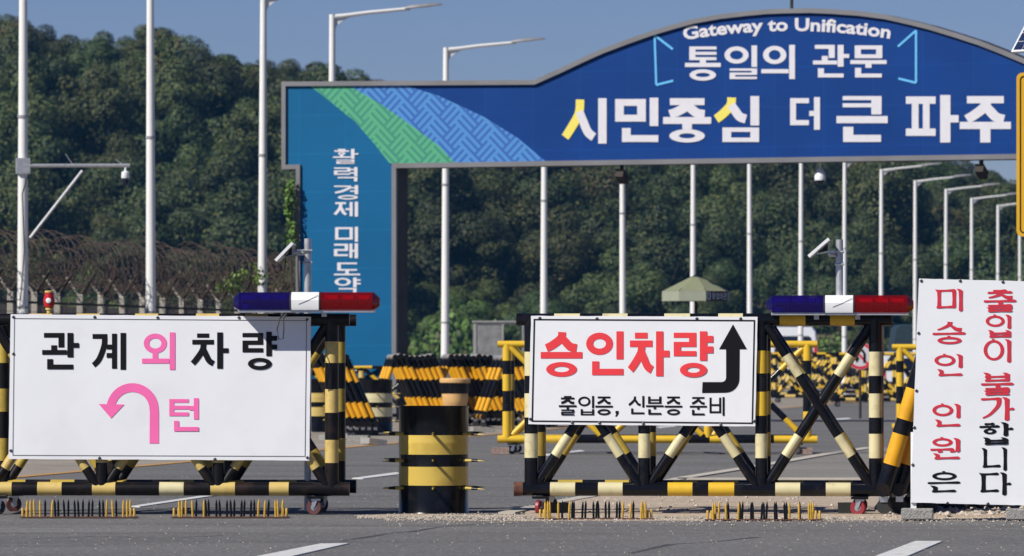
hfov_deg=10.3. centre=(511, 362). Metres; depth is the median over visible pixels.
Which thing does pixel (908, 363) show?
white car
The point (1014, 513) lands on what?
concrete block
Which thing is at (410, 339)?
shrub
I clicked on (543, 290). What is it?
lamp post
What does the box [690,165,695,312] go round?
lamp post
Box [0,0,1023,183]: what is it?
sky
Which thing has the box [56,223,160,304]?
broadleaf tree
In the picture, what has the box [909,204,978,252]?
broadleaf tree
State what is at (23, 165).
lamp post
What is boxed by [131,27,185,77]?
broadleaf tree
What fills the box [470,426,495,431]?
paving slab
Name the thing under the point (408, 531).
road crack
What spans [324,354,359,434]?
nested barricade
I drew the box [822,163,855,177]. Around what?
broadleaf tree
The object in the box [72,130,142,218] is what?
broadleaf tree
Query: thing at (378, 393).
steel drum
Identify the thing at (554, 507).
wheel chock
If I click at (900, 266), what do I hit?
broadleaf tree
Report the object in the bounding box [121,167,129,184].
dome camera
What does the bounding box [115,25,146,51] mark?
broadleaf tree
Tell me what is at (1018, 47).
solar collector
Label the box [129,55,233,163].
broadleaf tree
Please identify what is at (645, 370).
sign board
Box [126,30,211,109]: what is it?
broadleaf tree
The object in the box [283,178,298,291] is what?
climbing ivy
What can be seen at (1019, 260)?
lamp post
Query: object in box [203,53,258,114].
broadleaf tree
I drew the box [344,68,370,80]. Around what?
broadleaf tree
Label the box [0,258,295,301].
razor wire coil
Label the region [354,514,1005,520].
gravel strip
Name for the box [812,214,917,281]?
broadleaf tree
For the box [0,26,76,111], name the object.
broadleaf tree
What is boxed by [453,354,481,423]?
nested barricade
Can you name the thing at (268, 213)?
broadleaf tree
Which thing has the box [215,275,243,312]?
leafy weed
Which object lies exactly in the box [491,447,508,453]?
paving block
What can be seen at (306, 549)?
road marking
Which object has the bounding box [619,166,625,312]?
lamp post
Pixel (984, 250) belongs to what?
broadleaf tree
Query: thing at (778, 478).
kerb line
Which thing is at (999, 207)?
lamp post
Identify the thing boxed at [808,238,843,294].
solar panel post
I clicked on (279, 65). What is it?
broadleaf tree
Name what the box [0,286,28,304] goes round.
broadleaf tree
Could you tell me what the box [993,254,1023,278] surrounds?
broadleaf tree
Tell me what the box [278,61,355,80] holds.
broadleaf tree
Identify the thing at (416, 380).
nested barricade
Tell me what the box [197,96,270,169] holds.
broadleaf tree
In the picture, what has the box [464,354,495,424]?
nested barricade
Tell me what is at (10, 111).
broadleaf tree
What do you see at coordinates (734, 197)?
broadleaf tree
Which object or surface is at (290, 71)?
broadleaf tree
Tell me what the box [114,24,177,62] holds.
broadleaf tree
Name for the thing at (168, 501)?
road marking
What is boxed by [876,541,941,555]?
road marking
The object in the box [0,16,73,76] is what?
broadleaf tree
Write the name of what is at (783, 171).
broadleaf tree
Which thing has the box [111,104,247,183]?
broadleaf tree
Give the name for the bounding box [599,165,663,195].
broadleaf tree
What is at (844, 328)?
lamp post
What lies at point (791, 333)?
van
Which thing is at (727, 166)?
broadleaf tree
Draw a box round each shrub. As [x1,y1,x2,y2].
[408,308,474,377]
[408,329,426,354]
[453,319,508,353]
[817,332,852,372]
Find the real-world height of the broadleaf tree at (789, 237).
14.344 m
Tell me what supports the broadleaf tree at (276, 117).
on the hill
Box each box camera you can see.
[615,165,629,183]
[975,160,988,178]
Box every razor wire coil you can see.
[0,229,295,301]
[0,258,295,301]
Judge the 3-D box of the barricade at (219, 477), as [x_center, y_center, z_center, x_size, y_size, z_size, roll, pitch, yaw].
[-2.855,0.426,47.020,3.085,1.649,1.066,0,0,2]
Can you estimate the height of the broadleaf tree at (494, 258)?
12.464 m
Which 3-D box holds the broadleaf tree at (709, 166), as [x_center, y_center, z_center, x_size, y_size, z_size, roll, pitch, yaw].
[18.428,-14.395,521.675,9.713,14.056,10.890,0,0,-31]
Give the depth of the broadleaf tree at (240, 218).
482.10 m
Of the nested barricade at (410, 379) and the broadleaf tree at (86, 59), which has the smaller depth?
the nested barricade at (410, 379)
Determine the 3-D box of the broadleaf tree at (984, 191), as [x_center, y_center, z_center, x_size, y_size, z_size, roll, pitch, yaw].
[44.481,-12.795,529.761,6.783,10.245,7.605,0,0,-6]
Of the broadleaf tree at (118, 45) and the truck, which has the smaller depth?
the truck
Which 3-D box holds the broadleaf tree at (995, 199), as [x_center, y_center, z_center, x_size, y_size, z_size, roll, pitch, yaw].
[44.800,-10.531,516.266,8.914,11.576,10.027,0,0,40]
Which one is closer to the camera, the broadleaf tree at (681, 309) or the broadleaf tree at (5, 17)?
the broadleaf tree at (681, 309)
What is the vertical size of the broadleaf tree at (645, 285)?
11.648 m
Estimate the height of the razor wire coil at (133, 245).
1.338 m
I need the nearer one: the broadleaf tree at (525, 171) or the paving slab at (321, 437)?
the paving slab at (321, 437)
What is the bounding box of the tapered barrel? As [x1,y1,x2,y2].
[439,378,470,405]
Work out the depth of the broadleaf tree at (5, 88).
523.05 m
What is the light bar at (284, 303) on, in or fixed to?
attached to the barricade at (219, 477)
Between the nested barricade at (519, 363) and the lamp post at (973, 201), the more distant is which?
the lamp post at (973, 201)
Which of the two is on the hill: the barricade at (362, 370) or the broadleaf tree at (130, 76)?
the broadleaf tree at (130, 76)
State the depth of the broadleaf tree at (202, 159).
505.33 m
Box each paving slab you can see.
[319,433,354,439]
[346,435,369,440]
[360,438,386,444]
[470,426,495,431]
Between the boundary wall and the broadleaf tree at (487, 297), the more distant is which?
the broadleaf tree at (487, 297)
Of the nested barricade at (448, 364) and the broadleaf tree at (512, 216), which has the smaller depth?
the nested barricade at (448, 364)
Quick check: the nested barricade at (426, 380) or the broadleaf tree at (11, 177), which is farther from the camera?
the broadleaf tree at (11, 177)
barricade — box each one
[0,313,356,514]
[311,358,346,432]
[312,366,407,416]
[319,353,353,432]
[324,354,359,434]
[346,354,378,434]
[346,364,372,434]
[346,379,365,434]
[378,354,418,405]
[395,353,423,405]
[403,354,429,405]
[409,355,434,405]
[414,355,440,405]
[417,355,442,405]
[423,354,441,394]
[428,353,444,377]
[439,354,478,424]
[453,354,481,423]
[457,354,490,425]
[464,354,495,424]
[470,354,501,423]
[471,356,501,425]
[472,355,523,426]
[482,355,501,420]
[487,355,517,425]
[497,341,816,453]
[514,313,892,513]
[515,356,523,379]
[515,362,523,393]
[771,352,831,394]
[771,354,867,402]
[778,357,852,388]
[779,357,783,390]
[788,357,891,396]
[830,352,915,406]
[853,367,868,389]
[876,355,915,513]
[892,344,915,429]
[892,420,913,512]
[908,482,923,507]
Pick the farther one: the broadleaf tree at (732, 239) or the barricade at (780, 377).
the broadleaf tree at (732, 239)
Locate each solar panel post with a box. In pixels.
[274,238,311,510]
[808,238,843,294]
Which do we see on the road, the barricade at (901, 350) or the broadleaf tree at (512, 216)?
the barricade at (901, 350)
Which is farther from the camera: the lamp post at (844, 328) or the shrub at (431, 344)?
the shrub at (431, 344)
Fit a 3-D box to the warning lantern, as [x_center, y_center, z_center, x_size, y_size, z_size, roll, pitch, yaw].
[-3.790,-0.493,46.567,0.092,0.187,0.101,0,0,2]
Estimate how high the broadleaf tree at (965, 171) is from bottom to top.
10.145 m
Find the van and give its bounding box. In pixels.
[771,327,818,389]
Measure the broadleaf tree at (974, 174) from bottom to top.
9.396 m
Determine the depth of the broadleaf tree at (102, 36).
544.52 m
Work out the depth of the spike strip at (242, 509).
45.48 m
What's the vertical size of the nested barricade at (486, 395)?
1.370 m
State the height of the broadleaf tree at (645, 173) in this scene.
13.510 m
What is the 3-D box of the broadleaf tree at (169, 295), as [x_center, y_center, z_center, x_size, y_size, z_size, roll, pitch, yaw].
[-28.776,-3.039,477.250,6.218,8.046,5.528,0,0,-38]
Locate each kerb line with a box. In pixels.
[498,447,868,513]
[684,478,860,479]
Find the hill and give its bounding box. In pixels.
[4,125,902,350]
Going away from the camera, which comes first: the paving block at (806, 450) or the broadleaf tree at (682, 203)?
the paving block at (806, 450)
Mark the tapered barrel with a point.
(454, 391)
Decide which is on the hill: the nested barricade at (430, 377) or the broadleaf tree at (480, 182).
the broadleaf tree at (480, 182)
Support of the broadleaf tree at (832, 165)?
on the hill
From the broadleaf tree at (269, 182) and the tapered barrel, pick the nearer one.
the tapered barrel
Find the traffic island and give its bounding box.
[522,447,887,512]
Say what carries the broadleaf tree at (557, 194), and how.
on the hill
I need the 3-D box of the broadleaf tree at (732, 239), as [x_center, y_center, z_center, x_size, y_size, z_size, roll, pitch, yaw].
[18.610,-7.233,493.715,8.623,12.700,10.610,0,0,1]
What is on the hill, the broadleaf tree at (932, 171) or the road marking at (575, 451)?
the broadleaf tree at (932, 171)
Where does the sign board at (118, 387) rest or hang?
attached to the barricade at (219, 477)
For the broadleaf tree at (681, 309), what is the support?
on the hill
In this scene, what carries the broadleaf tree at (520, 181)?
on the hill
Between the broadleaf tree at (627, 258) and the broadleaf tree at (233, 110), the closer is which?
the broadleaf tree at (627, 258)
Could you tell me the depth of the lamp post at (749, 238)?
193.51 m
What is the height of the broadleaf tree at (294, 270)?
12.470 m
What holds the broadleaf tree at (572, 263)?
on the hill
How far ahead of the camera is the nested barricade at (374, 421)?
95.96 m
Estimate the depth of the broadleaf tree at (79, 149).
520.37 m
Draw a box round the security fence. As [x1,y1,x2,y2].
[0,268,293,313]
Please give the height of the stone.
0.066 m
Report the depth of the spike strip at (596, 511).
45.02 m
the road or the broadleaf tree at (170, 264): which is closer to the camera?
the road
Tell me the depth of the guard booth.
150.02 m
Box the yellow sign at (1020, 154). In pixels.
[1016,73,1023,235]
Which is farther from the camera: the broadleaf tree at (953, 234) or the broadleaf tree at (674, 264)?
the broadleaf tree at (953, 234)
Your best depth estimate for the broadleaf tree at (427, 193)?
496.66 m
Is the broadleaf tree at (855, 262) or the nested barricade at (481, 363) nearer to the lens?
the nested barricade at (481, 363)
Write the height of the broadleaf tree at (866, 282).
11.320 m
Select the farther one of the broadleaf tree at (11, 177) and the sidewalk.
the broadleaf tree at (11, 177)
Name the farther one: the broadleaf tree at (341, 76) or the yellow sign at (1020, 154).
the broadleaf tree at (341, 76)
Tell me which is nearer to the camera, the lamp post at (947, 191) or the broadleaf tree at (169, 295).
the lamp post at (947, 191)
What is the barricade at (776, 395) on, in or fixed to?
on the sidewalk
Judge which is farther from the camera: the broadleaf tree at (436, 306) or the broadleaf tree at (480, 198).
the broadleaf tree at (480, 198)
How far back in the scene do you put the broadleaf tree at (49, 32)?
566.50 m
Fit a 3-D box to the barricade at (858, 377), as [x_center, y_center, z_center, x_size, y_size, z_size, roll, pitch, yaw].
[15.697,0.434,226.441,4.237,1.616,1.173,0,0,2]
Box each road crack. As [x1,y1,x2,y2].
[341,523,503,540]
[628,537,758,553]
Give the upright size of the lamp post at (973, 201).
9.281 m
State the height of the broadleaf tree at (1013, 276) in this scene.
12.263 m
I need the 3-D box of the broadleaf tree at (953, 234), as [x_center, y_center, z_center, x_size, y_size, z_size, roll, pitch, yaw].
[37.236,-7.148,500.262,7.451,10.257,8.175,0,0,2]
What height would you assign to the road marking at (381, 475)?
0.032 m
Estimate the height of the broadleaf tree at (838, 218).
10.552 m
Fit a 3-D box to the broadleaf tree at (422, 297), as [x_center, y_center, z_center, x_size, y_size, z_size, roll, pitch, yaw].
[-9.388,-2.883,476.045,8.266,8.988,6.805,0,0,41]
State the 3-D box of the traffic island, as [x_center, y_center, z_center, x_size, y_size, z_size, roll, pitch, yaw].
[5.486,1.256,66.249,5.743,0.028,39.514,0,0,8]
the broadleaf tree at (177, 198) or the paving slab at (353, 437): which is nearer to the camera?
the paving slab at (353, 437)
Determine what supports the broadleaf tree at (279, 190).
on the hill
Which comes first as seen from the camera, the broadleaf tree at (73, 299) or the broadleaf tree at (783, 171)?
the broadleaf tree at (73, 299)
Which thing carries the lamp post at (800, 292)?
on the sidewalk
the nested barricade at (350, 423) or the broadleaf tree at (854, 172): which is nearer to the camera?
the nested barricade at (350, 423)
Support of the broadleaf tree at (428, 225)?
on the hill
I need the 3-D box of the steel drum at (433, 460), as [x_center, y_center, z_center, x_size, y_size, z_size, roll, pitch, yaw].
[-0.649,0.803,47.116,0.847,0.885,0.976,0,0,0]
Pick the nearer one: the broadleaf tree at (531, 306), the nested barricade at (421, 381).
the nested barricade at (421, 381)
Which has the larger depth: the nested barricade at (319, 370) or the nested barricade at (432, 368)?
the nested barricade at (432, 368)
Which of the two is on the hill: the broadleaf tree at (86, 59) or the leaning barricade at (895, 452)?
the broadleaf tree at (86, 59)
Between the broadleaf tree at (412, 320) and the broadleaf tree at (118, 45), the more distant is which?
the broadleaf tree at (118, 45)
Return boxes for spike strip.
[19,499,138,517]
[171,499,289,517]
[537,500,653,518]
[705,501,821,519]
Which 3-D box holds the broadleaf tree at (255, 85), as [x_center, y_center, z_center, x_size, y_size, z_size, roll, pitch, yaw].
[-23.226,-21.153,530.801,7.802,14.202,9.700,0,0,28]
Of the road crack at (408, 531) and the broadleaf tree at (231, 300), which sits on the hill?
the broadleaf tree at (231, 300)
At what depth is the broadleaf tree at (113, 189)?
497.27 m
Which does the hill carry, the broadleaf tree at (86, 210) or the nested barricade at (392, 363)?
the broadleaf tree at (86, 210)
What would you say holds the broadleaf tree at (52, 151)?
on the hill
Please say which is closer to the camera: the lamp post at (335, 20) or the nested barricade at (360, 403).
the nested barricade at (360, 403)
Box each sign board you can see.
[9,314,310,460]
[528,316,757,425]
[910,279,1023,507]
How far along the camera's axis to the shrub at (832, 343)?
465.67 m
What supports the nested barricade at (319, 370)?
on the sidewalk
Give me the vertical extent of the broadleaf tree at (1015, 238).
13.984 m
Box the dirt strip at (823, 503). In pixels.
[525,496,1005,517]
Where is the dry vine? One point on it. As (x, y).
(275, 270)
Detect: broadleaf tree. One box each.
[0,14,17,50]
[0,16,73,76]
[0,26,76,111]
[0,67,75,184]
[0,70,41,148]
[0,120,100,201]
[0,147,96,300]
[0,167,66,303]
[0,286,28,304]
[13,58,115,137]
[37,24,58,55]
[42,86,145,172]
[45,34,81,73]
[46,61,175,183]
[56,181,116,250]
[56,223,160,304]
[61,267,137,308]
[63,264,113,307]
[65,214,136,290]
[66,39,123,73]
[66,39,136,98]
[68,30,143,80]
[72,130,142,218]
[80,154,186,259]
[99,55,158,131]
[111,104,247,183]
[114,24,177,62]
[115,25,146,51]
[119,171,228,286]
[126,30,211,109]
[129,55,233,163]
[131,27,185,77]
[134,278,197,310]
[136,247,223,310]
[155,143,245,228]
[159,150,295,226]
[162,46,245,138]
[167,178,293,307]
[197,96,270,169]
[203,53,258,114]
[205,284,240,312]
[206,99,285,193]
[210,54,268,115]
[217,60,289,125]
[219,206,284,289]
[241,103,295,192]
[244,176,286,228]
[253,60,285,77]
[255,62,370,169]
[257,62,328,99]
[270,58,308,87]
[270,246,295,291]
[271,168,428,249]
[277,60,301,74]
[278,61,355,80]
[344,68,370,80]
[408,168,476,278]
[408,178,435,245]
[408,196,504,313]
[408,264,421,332]
[408,282,440,333]
[408,292,493,340]
[410,265,440,310]
[449,168,560,264]
[449,221,532,312]
[449,278,519,333]
[451,167,525,192]
[455,173,495,227]
[468,170,537,240]
[469,249,534,304]
[500,174,536,192]
[501,291,569,348]
[503,166,600,188]
[505,281,576,312]
[510,168,627,276]
[512,204,606,312]
[521,166,640,272]
[528,247,587,311]
[560,247,669,312]
[567,165,714,248]
[583,166,610,178]
[595,201,719,312]
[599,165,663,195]
[603,303,630,312]
[612,172,719,253]
[616,234,663,312]
[660,164,764,221]
[667,303,689,312]
[680,206,772,305]
[689,167,781,265]
[697,164,759,230]
[698,258,769,312]
[698,272,742,312]
[726,164,770,190]
[731,191,839,303]
[738,163,849,223]
[752,163,842,218]
[752,249,848,333]
[769,206,817,248]
[805,227,878,347]
[812,162,935,243]
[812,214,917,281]
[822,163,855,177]
[824,162,896,224]
[825,251,917,343]
[826,186,855,227]
[832,162,941,270]
[841,326,888,351]
[850,243,943,326]
[906,222,974,279]
[908,161,963,221]
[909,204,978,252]
[911,256,964,312]
[912,180,981,226]
[916,161,967,205]
[922,226,1023,280]
[953,161,980,189]
[956,170,1015,213]
[956,182,1015,240]
[961,170,1009,204]
[962,163,982,181]
[963,197,1023,278]
[986,183,1015,209]
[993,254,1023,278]
[1001,242,1023,280]
[1010,227,1023,260]
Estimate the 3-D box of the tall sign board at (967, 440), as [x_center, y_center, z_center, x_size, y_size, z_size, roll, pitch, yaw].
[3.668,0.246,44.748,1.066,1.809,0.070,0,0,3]
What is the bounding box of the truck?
[888,324,912,351]
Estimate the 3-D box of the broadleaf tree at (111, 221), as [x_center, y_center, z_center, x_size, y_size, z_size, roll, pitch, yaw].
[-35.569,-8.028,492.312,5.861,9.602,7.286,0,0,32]
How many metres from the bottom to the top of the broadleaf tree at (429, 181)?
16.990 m
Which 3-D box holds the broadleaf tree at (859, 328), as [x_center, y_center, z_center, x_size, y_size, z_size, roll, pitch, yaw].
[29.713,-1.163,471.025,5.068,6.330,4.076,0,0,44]
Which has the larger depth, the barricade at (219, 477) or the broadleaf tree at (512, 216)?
the broadleaf tree at (512, 216)
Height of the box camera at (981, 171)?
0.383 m
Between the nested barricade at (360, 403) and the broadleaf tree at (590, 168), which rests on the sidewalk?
the nested barricade at (360, 403)
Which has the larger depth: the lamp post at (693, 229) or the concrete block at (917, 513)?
the lamp post at (693, 229)
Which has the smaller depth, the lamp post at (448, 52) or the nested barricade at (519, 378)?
the nested barricade at (519, 378)
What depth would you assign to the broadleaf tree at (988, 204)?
522.52 m
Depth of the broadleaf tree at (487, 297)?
475.43 m
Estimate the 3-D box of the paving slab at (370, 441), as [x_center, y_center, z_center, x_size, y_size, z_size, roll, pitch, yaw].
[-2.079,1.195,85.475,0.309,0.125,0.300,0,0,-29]
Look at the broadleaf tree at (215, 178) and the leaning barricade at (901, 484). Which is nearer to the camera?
the leaning barricade at (901, 484)
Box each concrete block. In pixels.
[901,508,933,518]
[1006,508,1023,519]
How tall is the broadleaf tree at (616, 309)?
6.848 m
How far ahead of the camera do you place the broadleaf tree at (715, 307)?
475.74 m
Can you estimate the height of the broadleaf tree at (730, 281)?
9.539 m
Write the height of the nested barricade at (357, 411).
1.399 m
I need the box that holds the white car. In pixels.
[884,356,914,395]
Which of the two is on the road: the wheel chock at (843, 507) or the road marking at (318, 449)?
the road marking at (318, 449)
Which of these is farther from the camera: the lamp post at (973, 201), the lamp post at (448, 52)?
the lamp post at (973, 201)
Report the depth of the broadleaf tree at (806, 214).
499.45 m
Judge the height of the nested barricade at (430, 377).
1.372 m
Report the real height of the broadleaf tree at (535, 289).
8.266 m
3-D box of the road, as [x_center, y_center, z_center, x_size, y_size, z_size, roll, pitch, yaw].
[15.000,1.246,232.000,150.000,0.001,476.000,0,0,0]
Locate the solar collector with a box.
[1011,28,1023,53]
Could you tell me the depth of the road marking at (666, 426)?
109.65 m
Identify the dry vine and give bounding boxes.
[0,243,295,311]
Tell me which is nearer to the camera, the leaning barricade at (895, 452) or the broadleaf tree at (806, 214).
the leaning barricade at (895, 452)
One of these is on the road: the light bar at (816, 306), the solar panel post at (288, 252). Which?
the solar panel post at (288, 252)
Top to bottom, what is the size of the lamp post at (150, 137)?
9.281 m
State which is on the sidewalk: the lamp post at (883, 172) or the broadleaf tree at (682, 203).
the lamp post at (883, 172)
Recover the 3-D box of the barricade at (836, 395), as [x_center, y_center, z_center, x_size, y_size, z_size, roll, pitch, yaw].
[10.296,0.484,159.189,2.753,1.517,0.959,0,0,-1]
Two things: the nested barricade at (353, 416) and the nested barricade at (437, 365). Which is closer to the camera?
the nested barricade at (353, 416)
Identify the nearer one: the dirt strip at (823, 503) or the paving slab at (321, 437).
the dirt strip at (823, 503)
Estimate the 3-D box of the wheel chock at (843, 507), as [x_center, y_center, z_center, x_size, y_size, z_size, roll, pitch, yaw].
[2.753,1.192,46.621,0.160,0.085,0.120,0,0,0]
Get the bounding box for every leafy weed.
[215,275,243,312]
[231,261,268,291]
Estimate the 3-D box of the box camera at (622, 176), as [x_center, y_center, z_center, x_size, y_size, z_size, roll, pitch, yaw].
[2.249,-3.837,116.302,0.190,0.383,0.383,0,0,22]
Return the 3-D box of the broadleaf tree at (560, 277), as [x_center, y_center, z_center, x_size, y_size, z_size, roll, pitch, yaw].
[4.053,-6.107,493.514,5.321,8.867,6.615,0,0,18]
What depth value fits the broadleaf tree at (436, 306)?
491.20 m
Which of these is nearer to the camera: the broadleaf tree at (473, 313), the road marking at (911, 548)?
the road marking at (911, 548)
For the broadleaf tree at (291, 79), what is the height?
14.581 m
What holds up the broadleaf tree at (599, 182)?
on the hill
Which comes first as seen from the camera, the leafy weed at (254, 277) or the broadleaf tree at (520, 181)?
the leafy weed at (254, 277)
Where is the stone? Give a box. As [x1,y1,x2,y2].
[944,511,950,516]
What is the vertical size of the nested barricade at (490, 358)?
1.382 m
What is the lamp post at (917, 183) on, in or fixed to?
on the sidewalk
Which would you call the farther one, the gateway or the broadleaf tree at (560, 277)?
the broadleaf tree at (560, 277)
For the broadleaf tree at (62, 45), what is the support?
on the hill
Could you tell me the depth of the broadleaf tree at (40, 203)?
483.15 m
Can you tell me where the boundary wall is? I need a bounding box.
[0,304,225,313]
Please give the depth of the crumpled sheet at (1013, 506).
47.97 m
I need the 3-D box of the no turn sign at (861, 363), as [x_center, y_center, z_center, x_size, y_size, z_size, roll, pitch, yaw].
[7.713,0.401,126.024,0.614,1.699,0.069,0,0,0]
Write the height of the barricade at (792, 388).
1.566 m
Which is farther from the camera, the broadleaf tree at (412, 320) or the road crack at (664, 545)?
the broadleaf tree at (412, 320)
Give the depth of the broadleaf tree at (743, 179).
528.01 m
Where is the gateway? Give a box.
[281,0,1023,421]
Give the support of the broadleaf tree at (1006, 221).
on the hill
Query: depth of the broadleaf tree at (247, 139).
513.65 m
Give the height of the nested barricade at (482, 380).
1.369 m
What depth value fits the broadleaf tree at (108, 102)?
514.50 m
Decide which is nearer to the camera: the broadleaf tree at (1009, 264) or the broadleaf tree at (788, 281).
the broadleaf tree at (788, 281)
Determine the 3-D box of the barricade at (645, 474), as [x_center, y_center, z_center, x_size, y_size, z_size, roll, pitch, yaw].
[1.588,0.426,46.864,3.080,1.649,1.073,0,0,4]
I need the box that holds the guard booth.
[472,321,523,377]
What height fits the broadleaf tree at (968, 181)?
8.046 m
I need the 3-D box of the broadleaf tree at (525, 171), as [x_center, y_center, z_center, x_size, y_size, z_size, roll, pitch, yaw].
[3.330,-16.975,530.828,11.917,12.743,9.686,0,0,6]
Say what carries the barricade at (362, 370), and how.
on the sidewalk
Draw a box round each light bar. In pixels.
[233,292,379,339]
[766,295,913,319]
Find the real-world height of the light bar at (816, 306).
0.198 m
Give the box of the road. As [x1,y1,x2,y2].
[0,379,1023,555]
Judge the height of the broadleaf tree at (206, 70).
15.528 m
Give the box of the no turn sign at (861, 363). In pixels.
[847,343,868,418]
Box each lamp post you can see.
[16,0,129,313]
[145,0,155,313]
[258,0,276,291]
[329,3,442,80]
[441,37,544,377]
[540,167,547,312]
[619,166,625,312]
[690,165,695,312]
[747,164,751,312]
[798,163,803,340]
[842,162,853,393]
[879,163,941,294]
[913,174,971,351]
[944,183,999,278]
[970,193,1015,279]
[996,203,1015,280]
[1018,235,1021,280]
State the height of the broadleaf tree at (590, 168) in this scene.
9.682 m
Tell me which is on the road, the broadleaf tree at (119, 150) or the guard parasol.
the guard parasol
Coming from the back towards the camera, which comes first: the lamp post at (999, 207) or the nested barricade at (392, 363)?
the lamp post at (999, 207)
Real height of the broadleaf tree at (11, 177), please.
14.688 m
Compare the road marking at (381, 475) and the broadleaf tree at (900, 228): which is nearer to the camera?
the road marking at (381, 475)
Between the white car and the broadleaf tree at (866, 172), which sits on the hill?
the broadleaf tree at (866, 172)
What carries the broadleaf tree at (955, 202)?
on the hill
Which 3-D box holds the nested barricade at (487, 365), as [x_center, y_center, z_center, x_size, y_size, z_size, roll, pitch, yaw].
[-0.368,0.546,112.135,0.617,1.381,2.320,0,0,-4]
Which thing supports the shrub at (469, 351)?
on the ground
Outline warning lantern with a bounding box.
[43,291,54,312]
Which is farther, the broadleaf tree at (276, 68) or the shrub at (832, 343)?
the broadleaf tree at (276, 68)
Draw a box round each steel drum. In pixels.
[311,379,324,431]
[359,380,400,432]
[382,406,484,513]
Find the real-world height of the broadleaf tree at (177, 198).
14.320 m
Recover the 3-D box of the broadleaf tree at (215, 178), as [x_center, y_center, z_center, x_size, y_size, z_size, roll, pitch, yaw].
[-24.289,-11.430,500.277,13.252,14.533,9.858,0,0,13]
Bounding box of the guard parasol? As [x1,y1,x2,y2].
[662,275,729,312]
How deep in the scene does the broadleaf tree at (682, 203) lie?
505.81 m
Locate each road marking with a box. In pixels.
[17,402,848,477]
[131,496,212,506]
[259,543,348,555]
[352,472,398,478]
[546,450,585,455]
[658,425,676,427]
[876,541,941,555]
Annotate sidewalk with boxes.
[10,384,889,475]
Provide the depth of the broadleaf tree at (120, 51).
553.34 m
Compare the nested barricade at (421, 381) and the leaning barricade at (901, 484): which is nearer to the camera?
the leaning barricade at (901, 484)
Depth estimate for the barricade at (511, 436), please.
76.98 m
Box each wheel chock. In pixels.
[550,502,568,512]
[838,502,851,512]
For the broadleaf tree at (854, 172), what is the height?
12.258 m
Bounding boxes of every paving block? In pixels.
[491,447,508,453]
[799,447,811,453]
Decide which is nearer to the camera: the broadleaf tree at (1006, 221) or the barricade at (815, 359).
the barricade at (815, 359)
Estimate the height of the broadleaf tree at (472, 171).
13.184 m
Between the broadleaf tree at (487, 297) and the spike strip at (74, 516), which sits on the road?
the spike strip at (74, 516)
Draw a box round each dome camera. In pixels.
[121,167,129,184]
[814,162,825,183]
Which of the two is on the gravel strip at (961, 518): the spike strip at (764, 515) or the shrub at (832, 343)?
the spike strip at (764, 515)
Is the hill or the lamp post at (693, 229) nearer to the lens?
the lamp post at (693, 229)
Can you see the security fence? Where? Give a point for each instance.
(34, 302)
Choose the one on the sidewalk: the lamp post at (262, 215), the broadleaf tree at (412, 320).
the lamp post at (262, 215)
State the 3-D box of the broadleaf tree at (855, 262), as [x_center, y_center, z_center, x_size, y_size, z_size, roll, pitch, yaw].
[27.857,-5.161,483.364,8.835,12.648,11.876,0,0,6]
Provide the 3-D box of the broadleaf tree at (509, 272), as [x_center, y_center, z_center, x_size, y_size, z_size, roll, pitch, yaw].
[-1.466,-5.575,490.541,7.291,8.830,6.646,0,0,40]
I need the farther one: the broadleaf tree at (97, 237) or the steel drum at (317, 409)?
the broadleaf tree at (97, 237)
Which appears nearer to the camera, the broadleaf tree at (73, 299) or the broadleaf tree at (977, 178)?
the broadleaf tree at (73, 299)
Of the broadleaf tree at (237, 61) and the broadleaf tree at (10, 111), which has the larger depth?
the broadleaf tree at (237, 61)
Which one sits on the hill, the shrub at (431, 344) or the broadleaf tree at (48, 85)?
the broadleaf tree at (48, 85)
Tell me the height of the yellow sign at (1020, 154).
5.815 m
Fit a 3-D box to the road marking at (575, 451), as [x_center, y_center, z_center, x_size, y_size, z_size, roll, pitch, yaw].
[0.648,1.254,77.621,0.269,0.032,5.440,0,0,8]
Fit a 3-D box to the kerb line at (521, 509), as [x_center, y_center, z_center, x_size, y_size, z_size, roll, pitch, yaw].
[2.479,1.249,64.478,0.356,0.042,36.070,0,0,8]
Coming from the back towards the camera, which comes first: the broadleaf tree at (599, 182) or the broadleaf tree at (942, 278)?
the broadleaf tree at (599, 182)
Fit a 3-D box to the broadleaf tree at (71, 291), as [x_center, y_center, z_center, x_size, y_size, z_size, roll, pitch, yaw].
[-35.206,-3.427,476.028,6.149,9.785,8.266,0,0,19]

